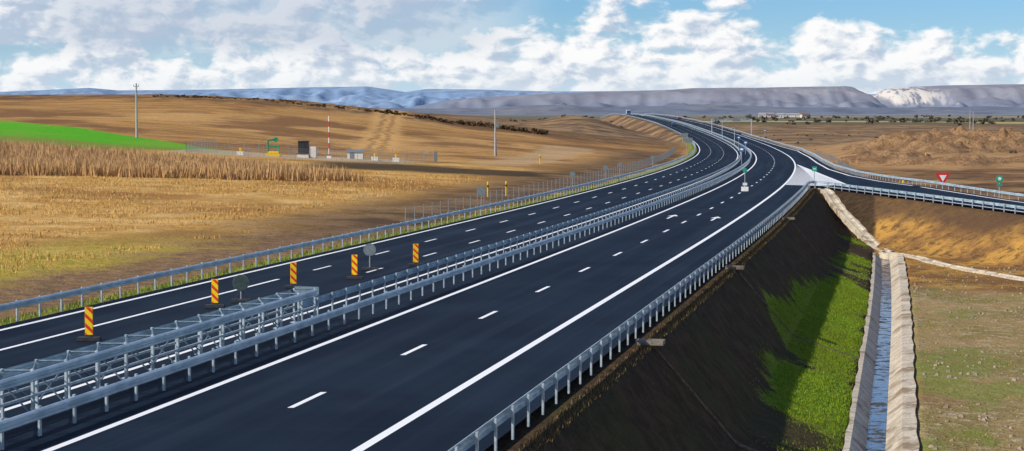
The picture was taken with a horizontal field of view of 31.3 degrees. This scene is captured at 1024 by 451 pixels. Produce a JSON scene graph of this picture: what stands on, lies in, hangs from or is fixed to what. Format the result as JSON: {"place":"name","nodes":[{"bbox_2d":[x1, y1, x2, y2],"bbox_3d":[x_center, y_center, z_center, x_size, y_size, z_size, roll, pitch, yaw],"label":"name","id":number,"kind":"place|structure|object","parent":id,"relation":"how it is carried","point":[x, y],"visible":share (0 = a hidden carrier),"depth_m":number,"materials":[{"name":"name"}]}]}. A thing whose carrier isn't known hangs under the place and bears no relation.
{"place":"outdoors","nodes":[
{"label":"outdoors","id":0,"kind":"place"},
{"bbox_2d":[0,138,363,180],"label":"corn field","id":1,"kind":"structure","parent":0,"point":[29,158],"depth_m":230.59,"materials":[{"name":"beige plant"}]},
{"bbox_2d":[0,86,874,108],"bbox_3d":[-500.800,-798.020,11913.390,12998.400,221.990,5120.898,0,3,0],"label":"mountains","id":2,"kind":"structure","parent":0,"point":[368,97],"depth_m":11606.78,"materials":[{"name":"blue stone"}]},
{"bbox_2d":[0,115,918,450],"bbox_3d":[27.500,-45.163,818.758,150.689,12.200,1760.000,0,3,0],"label":"highway road","id":3,"kind":"structure","parent":0,"point":[372,381],"depth_m":70.75,"materials":[{"name":"black asphalt"}]},
{"bbox_2d":[77,307,100,340],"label":"warning panel","id":4,"kind":"object","parent":3,"relation":"on","point":[89,323],"visible":1,"depth_m":66.58,"materials":[{"name":"plastic"}]},
{"bbox_2d":[0,286,318,419],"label":"median gate barrier","id":5,"kind":"object","parent":3,"relation":"on","point":[35,371],"visible":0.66,"depth_m":56.65,"materials":[{"name":"metal"}]},
{"bbox_2d":[205,279,224,307],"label":"warning panel","id":6,"kind":"object","parent":3,"relation":"on","point":[215,290],"visible":1,"depth_m":78.27,"materials":[{"name":"plastic"}]},
{"bbox_2d":[231,274,250,301],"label":"temporary road sign","id":7,"kind":"object","parent":3,"relation":"on","point":[240,282],"visible":0.96,"depth_m":80.77,"materials":[{"name":"metal"}]},
{"bbox_2d":[285,262,301,287],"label":"warning panel","id":8,"kind":"object","parent":3,"relation":"on","point":[293,273],"visible":0.95,"depth_m":87.46,"materials":[{"name":"plastic"}]},
{"bbox_2d":[346,255,362,278],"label":"warning panel","id":9,"kind":"object","parent":3,"relation":"on","point":[354,266],"visible":1,"depth_m":92.44,"materials":[{"name":"plastic"}]},
{"bbox_2d":[362,243,377,269],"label":"temporary road sign","id":10,"kind":"object","parent":3,"relation":"on","point":[369,249],"visible":0.96,"depth_m":98.22,"materials":[{"name":"metal"}]},
{"bbox_2d":[0,113,751,449],"bbox_3d":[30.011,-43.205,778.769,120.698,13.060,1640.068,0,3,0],"label":"guard rail","id":11,"kind":"object","parent":3,"relation":"on","point":[106,391],"visible":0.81,"depth_m":63.27,"materials":[{"name":"metal"}]},
{"bbox_2d":[408,244,422,265],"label":"warning panel","id":12,"kind":"object","parent":3,"relation":"on","point":[415,254],"visible":0.95,"depth_m":100.63,"materials":[{"name":"plastic"}]},
{"bbox_2d":[0,115,1023,450],"bbox_3d":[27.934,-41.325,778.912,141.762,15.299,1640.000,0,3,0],"label":"road marking","id":13,"kind":"structure","parent":3,"relation":"on","point":[470,381],"depth_m":75.06,"materials":[{"name":"white paint"}]},
{"bbox_2d":[300,113,740,319],"bbox_3d":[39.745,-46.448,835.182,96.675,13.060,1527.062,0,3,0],"label":"guard rail","id":14,"kind":"object","parent":3,"relation":"on","point":[353,288],"visible":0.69,"depth_m":105.84,"materials":[{"name":"metal"}]},
{"bbox_2d":[741,168,748,190],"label":"lane closure sign","id":15,"kind":"object","parent":3,"relation":"on","point":[744,188],"visible":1,"depth_m":206.93,"materials":[{"name":"metal"}]},
{"bbox_2d":[812,167,816,180],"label":"gore sign","id":16,"kind":"object","parent":3,"relation":"on","point":[814,169],"visible":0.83,"depth_m":233.96,"materials":[{"name":"metal"}]},
{"bbox_2d":[0,94,1023,450],"bbox_3d":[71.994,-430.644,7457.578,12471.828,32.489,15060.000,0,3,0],"label":"terrain","id":17,"kind":"structure","parent":0,"point":[712,346],"depth_m":156.33,"materials":[{"name":"brown soil"}]},
{"bbox_2d":[133,83,138,137],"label":"utility pole","id":18,"kind":"object","parent":17,"relation":"on","point":[136,120],"visible":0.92,"depth_m":344.23,"materials":[{"name":"concrete"}]},
{"bbox_2d":[0,170,484,273],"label":"dry grass","id":19,"kind":"structure","parent":17,"relation":"on","point":[185,218],"depth_m":182.88,"materials":[{"name":"beige plant"}]},
{"bbox_2d":[266,137,280,155],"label":"gas valve station","id":20,"kind":"object","parent":17,"relation":"on","point":[271,153],"visible":0.81,"depth_m":302.59,"materials":[{"name":"metal"}]},
{"bbox_2d":[297,141,316,157],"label":"equipment cabinet","id":21,"kind":"object","parent":17,"relation":"on","point":[303,147],"visible":0.93,"depth_m":301.77,"materials":[{"name":"white metal"}]},
{"bbox_2d":[186,138,436,163],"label":"wire fence","id":22,"kind":"object","parent":17,"relation":"on","point":[331,152],"visible":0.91,"depth_m":298.29,"materials":[{"name":"grey metal"}]},
{"bbox_2d":[327,116,330,157],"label":"red white mast","id":23,"kind":"object","parent":17,"relation":"on","point":[328,156],"visible":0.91,"depth_m":302.57,"materials":[{"name":"metal"}]},
{"bbox_2d":[0,151,694,325],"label":"verge grass","id":24,"kind":"structure","parent":17,"relation":"on","point":[143,289],"depth_m":102.47,"materials":[{"name":"plant"}]},
{"bbox_2d":[0,113,695,320],"bbox_3d":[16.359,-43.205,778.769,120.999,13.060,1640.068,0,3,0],"label":"guard rail","id":25,"kind":"object","parent":17,"relation":"on","point":[60,295],"visible":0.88,"depth_m":102.44,"materials":[{"name":"metal"}]},
{"bbox_2d":[152,94,547,134],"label":"hedge bushes","id":26,"kind":"object","parent":17,"relation":"on","point":[509,128],"visible":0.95,"depth_m":533.11,"materials":[{"name":"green plant"}]},
{"bbox_2d":[346,150,364,158],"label":"equipment shed","id":27,"kind":"structure","parent":17,"relation":"on","point":[360,154],"depth_m":302.94,"materials":[{"name":"white metal"}]},
{"bbox_2d":[393,154,398,161],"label":"valve box","id":28,"kind":"object","parent":17,"relation":"on","point":[395,159],"visible":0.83,"depth_m":299.43,"materials":[{"name":"white concrete"}]},
{"bbox_2d":[477,187,485,211],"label":"road sign","id":29,"kind":"object","parent":17,"relation":"on","point":[481,191],"visible":0.96,"depth_m":163.59,"materials":[{"name":"metal"}]},
{"bbox_2d":[493,110,498,155],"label":"utility pole","id":30,"kind":"object","parent":17,"relation":"on","point":[496,124],"visible":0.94,"depth_m":369.38,"materials":[{"name":"concrete"}]},
{"bbox_2d":[405,145,675,221],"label":"wire fence","id":31,"kind":"object","parent":17,"relation":"on","point":[669,153],"visible":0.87,"depth_m":221.61,"materials":[{"name":"grey metal"}]},
{"bbox_2d":[570,171,574,190],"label":"road sign","id":32,"kind":"object","parent":17,"relation":"on","point":[572,174],"visible":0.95,"depth_m":213.00,"materials":[{"name":"metal"}]},
{"bbox_2d":[603,165,607,182],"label":"road sign","id":33,"kind":"object","parent":17,"relation":"on","point":[605,167],"visible":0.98,"depth_m":240.96,"materials":[{"name":"metal"}]},
{"bbox_2d":[448,183,807,450],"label":"guard rail","id":34,"kind":"object","parent":17,"relation":"on","point":[482,431],"visible":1,"depth_m":60.06,"materials":[{"name":"metal"}]},
{"bbox_2d":[513,190,813,450],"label":"verge grass","id":35,"kind":"structure","parent":17,"relation":"on","point":[760,244],"depth_m":66.00,"materials":[{"name":"plant"}]},
{"bbox_2d":[685,138,691,148],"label":"information sign","id":36,"kind":"object","parent":17,"relation":"on","point":[688,140],"visible":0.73,"depth_m":519.38,"materials":[{"name":"metal"}]},
{"bbox_2d":[635,338,757,450],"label":"slope chute","id":37,"kind":"object","parent":17,"relation":"on","point":[654,343],"visible":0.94,"depth_m":66.30,"materials":[{"name":"concrete"}]},
{"bbox_2d":[711,119,751,133],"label":"sign gantry","id":38,"kind":"object","parent":17,"relation":"on","point":[733,120],"visible":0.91,"depth_m":698.77,"materials":[{"name":"metal"}]},
{"bbox_2d":[739,147,743,164],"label":"road sign","id":39,"kind":"object","parent":17,"relation":"on","point":[741,149],"visible":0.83,"depth_m":329.78,"materials":[{"name":"metal"}]},
{"bbox_2d":[509,114,1023,152],"bbox_3d":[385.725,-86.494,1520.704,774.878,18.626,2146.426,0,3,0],"label":"distant trees","id":40,"kind":"object","parent":17,"relation":"on","point":[903,119],"visible":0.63,"depth_m":1539.16,"materials":[{"name":"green plant"}]},
{"bbox_2d":[725,265,858,358],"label":"slope chute","id":41,"kind":"object","parent":17,"relation":"on","point":[731,267],"visible":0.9,"depth_m":99.99,"materials":[{"name":"concrete"}]},
{"bbox_2d":[741,226,871,450],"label":"green grass","id":42,"kind":"structure","parent":17,"relation":"on","point":[820,348],"depth_m":99.84,"materials":[{"name":"green plant"}]},
{"bbox_2d":[782,217,870,278],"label":"slope chute","id":43,"kind":"object","parent":17,"relation":"on","point":[790,218],"visible":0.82,"depth_m":150.20,"materials":[{"name":"concrete"}]},
{"bbox_2d":[650,113,1023,200],"bbox_3d":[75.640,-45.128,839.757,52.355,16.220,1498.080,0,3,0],"label":"guard rail","id":44,"kind":"object","parent":17,"relation":"on","point":[825,161],"visible":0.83,"depth_m":242.74,"materials":[{"name":"metal"}]},
{"bbox_2d":[816,151,867,177],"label":"wire fence","id":45,"kind":"object","parent":17,"relation":"on","point":[821,154],"visible":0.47,"depth_m":432.35,"materials":[{"name":"grey metal"}]},
{"bbox_2d":[817,188,894,251],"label":"concrete channel","id":46,"kind":"object","parent":17,"relation":"on","point":[853,224],"visible":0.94,"depth_m":200.60,"materials":[{"name":"beige concrete"}]},
{"bbox_2d":[830,150,930,164],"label":"soil mound","id":47,"kind":"object","parent":17,"relation":"on","point":[863,157],"visible":0.84,"depth_m":437.04,"materials":[{"name":"brown soil"}]},
{"bbox_2d":[842,253,919,450],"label":"drainage ditch","id":48,"kind":"object","parent":17,"relation":"on","point":[901,429],"visible":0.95,"depth_m":95.93,"materials":[{"name":"concrete"}]},
{"bbox_2d":[866,259,890,450],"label":"ditch water","id":49,"kind":"structure","parent":48,"relation":"in","point":[876,438],"depth_m":98.33,"materials":[{"name":"blue liquid"}]},
{"bbox_2d":[845,132,955,154],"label":"soil mound","id":50,"kind":"object","parent":17,"relation":"on","point":[879,144],"visible":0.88,"depth_m":504.26,"materials":[{"name":"brown soil"}]},
{"bbox_2d":[807,181,1023,213],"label":"guard rail","id":51,"kind":"object","parent":17,"relation":"on","point":[1004,205],"visible":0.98,"depth_m":195.97,"materials":[{"name":"metal"}]},
{"bbox_2d":[837,126,1020,150],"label":"soil mound","id":52,"kind":"object","parent":17,"relation":"on","point":[954,132],"visible":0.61,"depth_m":539.28,"materials":[{"name":"brown soil"}]},
{"bbox_2d":[936,173,949,182],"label":"yield sign","id":53,"kind":"object","parent":17,"relation":"on","point":[942,177],"visible":0.6,"depth_m":224.52,"materials":[{"name":"metal"}]},
{"bbox_2d":[877,136,1023,154],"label":"soil mound","id":54,"kind":"object","parent":17,"relation":"on","point":[960,144],"visible":0.89,"depth_m":465.63,"materials":[{"name":"brown soil"}]},
{"bbox_2d":[878,252,1023,280],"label":"concrete channel","id":55,"kind":"object","parent":17,"relation":"on","point":[887,255],"visible":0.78,"depth_m":165.18,"materials":[{"name":"beige concrete"}]},
{"bbox_2d":[884,154,1023,166],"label":"soil mound","id":56,"kind":"object","parent":17,"relation":"on","point":[967,160],"visible":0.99,"depth_m":413.89,"materials":[{"name":"brown soil"}]},
{"bbox_2d":[909,266,1023,449],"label":"stones","id":57,"kind":"object","parent":17,"relation":"on","point":[984,419],"visible":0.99,"depth_m":97.57,"materials":[{"name":"grey stone"}]},
{"bbox_2d":[914,270,1023,450],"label":"weeds","id":58,"kind":"object","parent":17,"relation":"on","point":[1019,347],"visible":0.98,"depth_m":118.18,"materials":[{"name":"green plant"}]},
{"bbox_2d":[996,175,1002,197],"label":"direction sign","id":59,"kind":"object","parent":17,"relation":"on","point":[999,179],"visible":0.93,"depth_m":204.05,"materials":[{"name":"metal"}]},
{"bbox_2d":[989,128,1023,149],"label":"soil mound","id":60,"kind":"object","parent":17,"relation":"on","point":[1003,136],"visible":0.58,"depth_m":486.59,"materials":[{"name":"brown soil"}]},
{"bbox_2d":[0,0,1023,93],"label":"sky","id":61,"kind":"structure","parent":0,"point":[867,46],"materials":[{"name":"white"}]},
{"bbox_2d":[378,104,1023,113],"bbox_3d":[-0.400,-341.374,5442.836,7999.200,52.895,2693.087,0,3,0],"label":"hills","id":62,"kind":"structure","parent":0,"point":[664,109],"depth_m":5174.95,"materials":[{"name":"grey stone"}]},
{"bbox_2d":[409,84,1023,108],"bbox_3d":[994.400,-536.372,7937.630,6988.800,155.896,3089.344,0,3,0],"label":"mountains","id":63,"kind":"structure","parent":0,"point":[1003,95],"depth_m":7635.23,"materials":[{"name":"grey stone"}]},
{"bbox_2d":[817,186,1023,212],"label":"ramp road","id":64,"kind":"structure","parent":0,"point":[926,190],"depth_m":203.55,"materials":[{"name":"black asphalt"}]}
]}

